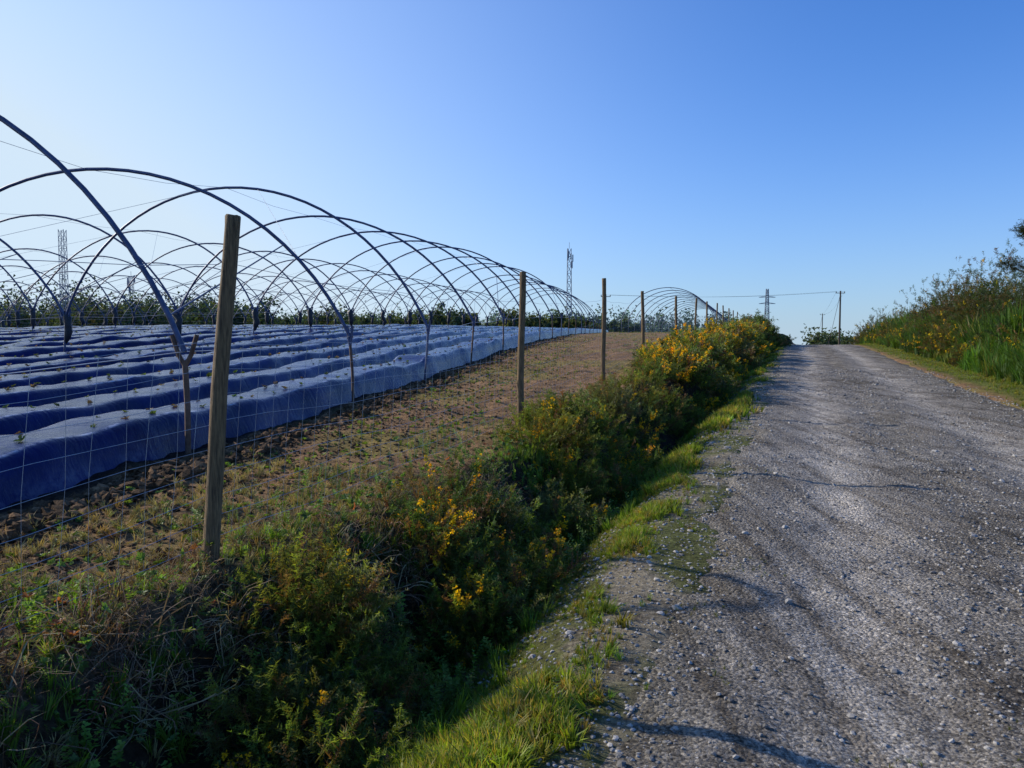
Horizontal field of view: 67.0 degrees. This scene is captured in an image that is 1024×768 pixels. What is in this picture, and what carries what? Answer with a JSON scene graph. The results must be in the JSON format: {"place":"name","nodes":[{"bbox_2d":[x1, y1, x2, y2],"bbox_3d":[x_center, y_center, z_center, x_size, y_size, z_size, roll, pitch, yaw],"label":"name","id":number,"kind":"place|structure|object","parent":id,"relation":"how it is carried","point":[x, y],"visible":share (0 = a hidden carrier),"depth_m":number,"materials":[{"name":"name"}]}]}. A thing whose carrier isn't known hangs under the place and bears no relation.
{"place":"outdoors","nodes":[
{"label":"outdoors","id":0,"kind":"place"},
{"bbox_2d":[0,332,1023,767],"bbox_3d":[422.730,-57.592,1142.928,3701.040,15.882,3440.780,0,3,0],"label":"ground","id":1,"kind":"structure","parent":0,"point":[138,752],"depth_m":4.96,"materials":[{"name":"soil"}]},
{"bbox_2d":[0,298,72,326],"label":"polytunnel frame","id":2,"kind":"object","parent":1,"relation":"on","point":[26,309],"visible":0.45,"depth_m":73.10,"materials":[{"name":"metal"}]},
{"bbox_2d":[58,229,68,325],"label":"lattice radio mast","id":3,"kind":"object","parent":1,"relation":"on","point":[64,267],"visible":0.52,"depth_m":148.85,"materials":[{"name":"metal"}]},
{"bbox_2d":[0,289,175,327],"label":"polytunnel frame","id":4,"kind":"object","parent":1,"relation":"on","point":[3,324],"visible":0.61,"depth_m":67.94,"materials":[{"name":"metal"}]},
{"bbox_2d":[0,281,252,327],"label":"polytunnel frame","id":5,"kind":"object","parent":1,"relation":"on","point":[105,323],"visible":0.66,"depth_m":58.35,"materials":[{"name":"metal"}]},
{"bbox_2d":[127,276,134,299],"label":"lattice radio mast","id":6,"kind":"object","parent":1,"relation":"on","point":[128,280],"visible":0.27,"depth_m":188.64,"materials":[{"name":"metal"}]},
{"bbox_2d":[0,265,336,327],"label":"polytunnel frame","id":7,"kind":"object","parent":1,"relation":"on","point":[81,317],"visible":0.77,"depth_m":49.80,"materials":[{"name":"metal"}]},
{"bbox_2d":[0,247,431,330],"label":"polytunnel frame","id":8,"kind":"object","parent":1,"relation":"on","point":[113,311],"visible":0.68,"depth_m":41.48,"materials":[{"name":"metal"}]},
{"bbox_2d":[202,214,240,561],"bbox_3d":[-1.530,0.115,4.052,0.250,1.988,0.087,0,3,-8],"label":"wooden fence post","id":9,"kind":"object","parent":1,"relation":"on","point":[217,429],"visible":0.85,"depth_m":4.02,"materials":[{"name":"brown wood"}]},
{"bbox_2d":[0,214,514,351],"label":"polytunnel frame","id":10,"kind":"object","parent":1,"relation":"on","point":[67,321],"visible":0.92,"depth_m":29.48,"materials":[{"name":"metal"}]},
{"bbox_2d":[0,115,599,454],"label":"polytunnel frame","id":11,"kind":"object","parent":1,"relation":"on","point":[175,336],"visible":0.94,"depth_m":14.20,"materials":[{"name":"metal"}]},
{"bbox_2d":[0,324,607,508],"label":"plastic mulch beds","id":12,"kind":"object","parent":1,"relation":"on","point":[45,476],"visible":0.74,"depth_m":11.63,"materials":[{"name":"blue plastic"}]},
{"bbox_2d":[0,323,577,441],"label":"strawberry plants","id":13,"kind":"object","parent":12,"relation":"on","point":[209,374],"visible":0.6,"depth_m":17.50,"materials":[{"name":"green plant"}]},
{"bbox_2d":[0,429,613,767],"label":"bramble","id":14,"kind":"object","parent":1,"relation":"on","point":[140,556],"visible":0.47,"depth_m":3.65,"materials":[{"name":"green plant"}]},
{"bbox_2d":[0,442,625,767],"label":"dry grass","id":15,"kind":"structure","parent":1,"relation":"on","point":[126,616],"depth_m":3.85,"materials":[{"name":"plant"}]},
{"bbox_2d":[162,580,464,767],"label":"gorse shrub","id":16,"kind":"object","parent":1,"relation":"on","point":[293,686],"visible":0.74,"depth_m":3.40,"materials":[{"name":"green plant"}]},
{"bbox_2d":[0,336,638,678],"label":"soil clods","id":17,"kind":"object","parent":1,"relation":"on","point":[13,523],"visible":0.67,"depth_m":6.45,"materials":[{"name":"brown soil"}]},
{"bbox_2d":[0,429,645,767],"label":"wild herbs","id":18,"kind":"object","parent":1,"relation":"on","point":[453,683],"visible":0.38,"depth_m":3.69,"materials":[{"name":"green plant"}]},
{"bbox_2d":[0,331,685,672],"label":"field margin weeds","id":19,"kind":"object","parent":1,"relation":"on","point":[98,560],"visible":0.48,"depth_m":6.38,"materials":[{"name":"green plant"}]},
{"bbox_2d":[0,397,697,767],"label":"bank grass","id":20,"kind":"structure","parent":1,"relation":"on","point":[460,705],"depth_m":3.56,"materials":[{"name":"green plant"}]},
{"bbox_2d":[0,259,720,628],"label":"wire fence","id":21,"kind":"object","parent":1,"relation":"on","point":[302,419],"visible":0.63,"depth_m":4.62,"materials":[{"name":"grey metal"}]},
{"bbox_2d":[7,301,740,331],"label":"distant woodland","id":22,"kind":"object","parent":1,"relation":"on","point":[688,320],"visible":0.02,"depth_m":406.12,"materials":[{"name":"green plant"}]},
{"bbox_2d":[204,464,588,767],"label":"gorse shrub","id":23,"kind":"object","parent":1,"relation":"on","point":[478,603],"visible":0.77,"depth_m":4.60,"materials":[{"name":"green plant"}]},
{"bbox_2d":[0,271,854,344],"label":"distant treeline","id":24,"kind":"object","parent":1,"relation":"on","point":[819,338],"visible":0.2,"depth_m":155.01,"materials":[{"name":"green plant"}]},
{"bbox_2d":[517,271,525,425],"bbox_3d":[0.115,-0.325,9.497,0.114,2.095,0.087,0,3,0],"label":"wooden fence post","id":25,"kind":"object","parent":1,"relation":"on","point":[520,359],"visible":0.82,"depth_m":9.46,"materials":[{"name":"brown wood"}]},
{"bbox_2d":[392,389,664,600],"bbox_3d":[0.401,0.865,7.729,1.981,1.544,5.232,1,3,19],"label":"gorse shrub","id":26,"kind":"object","parent":1,"relation":"on","point":[601,476],"visible":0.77,"depth_m":7.90,"materials":[{"name":"green plant"}]},
{"bbox_2d":[566,242,572,316],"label":"lattice radio mast","id":27,"kind":"object","parent":1,"relation":"on","point":[571,258],"visible":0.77,"depth_m":198.28,"materials":[{"name":"metal"}]},
{"bbox_2d":[592,295,610,328],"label":"utility pole","id":28,"kind":"object","parent":1,"relation":"on","point":[606,313],"visible":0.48,"depth_m":111.58,"materials":[{"name":"wood"}]},
{"bbox_2d":[601,278,605,381],"bbox_3d":[1.714,-0.903,14.479,0.099,2.149,0.106,0,3,0],"label":"wooden fence post","id":29,"kind":"object","parent":1,"relation":"on","point":[603,340],"visible":0.84,"depth_m":14.44,"materials":[{"name":"brown wood"}]},
{"bbox_2d":[511,356,713,508],"bbox_3d":[2.314,0.454,13.058,2.131,1.826,8.892,1,3,21],"label":"gorse shrub","id":30,"kind":"object","parent":1,"relation":"on","point":[662,399],"visible":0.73,"depth_m":11.72,"materials":[{"name":"green plant"}]},
{"bbox_2d":[641,291,644,346],"bbox_3d":[3.360,-1.388,19.853,0.130,1.988,0.088,0,3,0],"label":"wooden fence post","id":31,"kind":"object","parent":1,"relation":"on","point":[642,321],"visible":0.77,"depth_m":19.82,"materials":[{"name":"brown wood"}]},
{"bbox_2d":[306,346,1019,767],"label":"verge grass","id":32,"kind":"structure","parent":1,"relation":"on","point":[516,720],"depth_m":3.56,"materials":[{"name":"green plant"}]},
{"bbox_2d":[621,287,727,332],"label":"polytunnel frame","id":33,"kind":"object","parent":1,"relation":"on","point":[710,308],"visible":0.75,"depth_m":82.44,"materials":[{"name":"metal"}]},
{"bbox_2d":[675,296,677,337],"bbox_3d":[5.540,-2.004,26.129,0.104,1.928,0.088,0,3,0],"label":"wooden fence post","id":34,"kind":"object","parent":1,"relation":"on","point":[676,327],"visible":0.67,"depth_m":26.07,"materials":[{"name":"brown wood"}]},
{"bbox_2d":[627,323,752,414],"bbox_3d":[5.683,-0.576,22.929,3.001,2.503,14.499,1,3,21],"label":"gorse shrub","id":35,"kind":"object","parent":1,"relation":"on","point":[695,353],"visible":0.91,"depth_m":19.02,"materials":[{"name":"green plant"}]},
{"bbox_2d":[694,298,697,328],"bbox_3d":[7.519,-2.523,31.709,0.145,1.985,0.089,0,3,0],"label":"wooden fence post","id":36,"kind":"object","parent":1,"relation":"on","point":[695,324],"visible":0.69,"depth_m":31.66,"materials":[{"name":"brown wood"}]},
{"bbox_2d":[706,301,707,323],"bbox_3d":[9.384,-2.977,37.192,0.130,1.985,0.088,0,3,0],"label":"wooden fence post","id":37,"kind":"object","parent":1,"relation":"on","point":[706,311],"visible":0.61,"depth_m":37.13,"materials":[{"name":"brown wood"}]},
{"bbox_2d":[716,303,717,323],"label":"wooden fence post","id":38,"kind":"object","parent":1,"relation":"on","point":[717,312],"visible":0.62,"depth_m":42.63,"materials":[{"name":"brown wood"}]},
{"bbox_2d":[694,314,778,369],"bbox_3d":[13.039,-2.345,42.438,3.491,3.256,28.331,1,3,20],"label":"gorse shrub","id":39,"kind":"object","parent":1,"relation":"on","point":[755,342],"visible":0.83,"depth_m":33.43,"materials":[{"name":"green plant"}]},
{"bbox_2d":[734,308,796,347],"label":"broom bush","id":40,"kind":"object","parent":1,"relation":"on","point":[784,341],"visible":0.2,"depth_m":53.54,"materials":[{"name":"green plant"}]},
{"bbox_2d":[759,289,774,320],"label":"electricity pylon","id":41,"kind":"object","parent":1,"relation":"on","point":[766,297],"visible":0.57,"depth_m":298.58,"materials":[{"name":"metal"}]},
{"bbox_2d":[828,291,844,344],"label":"utility pole","id":42,"kind":"object","parent":1,"relation":"on","point":[839,302],"visible":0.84,"depth_m":119.54,"materials":[{"name":"wood"}]},
{"bbox_2d":[618,291,844,306],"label":"overhead cable","id":43,"kind":"object","parent":42,"relation":"attached to","point":[738,296],"visible":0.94,"depth_m":115.99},
{"bbox_2d":[845,239,1023,361],"bbox_3d":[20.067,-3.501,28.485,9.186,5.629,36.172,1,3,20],"label":"gorse hedge","id":44,"kind":"object","parent":1,"relation":"on","point":[988,299],"visible":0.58,"depth_m":34.47,"materials":[{"name":"green plant"}]},
{"bbox_2d":[857,295,1023,385],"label":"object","id":45,"kind":"object","parent":1,"relation":"on","point":[1005,364],"visible":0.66,"depth_m":25.71,"materials":[{"name":"green plant"}]},
{"bbox_2d":[864,312,1023,366],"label":"gorse shrub","id":46,"kind":"object","parent":1,"relation":"on","point":[927,336],"visible":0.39,"depth_m":33.57,"materials":[{"name":"green plant"}]},
{"bbox_2d":[995,218,1023,277],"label":"pine tree","id":47,"kind":"object","parent":1,"relation":"on","point":[1020,230],"visible":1,"depth_m":30.23,"materials":[{"name":"green plant"}]},
{"bbox_2d":[0,0,1023,344],"label":"sky","id":48,"kind":"structure","parent":0,"point":[716,151],"materials":[{"name":"blue"}]},
{"bbox_2d":[446,344,1023,767],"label":"gravel road","id":49,"kind":"structure","parent":0,"point":[797,726],"depth_m":4.58,"materials":[{"name":"grey gravel"}]},
{"bbox_2d":[852,343,1023,407],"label":"verge grass","id":50,"kind":"structure","parent":0,"point":[988,379],"depth_m":25.19,"materials":[{"name":"green plant"}]}
]}

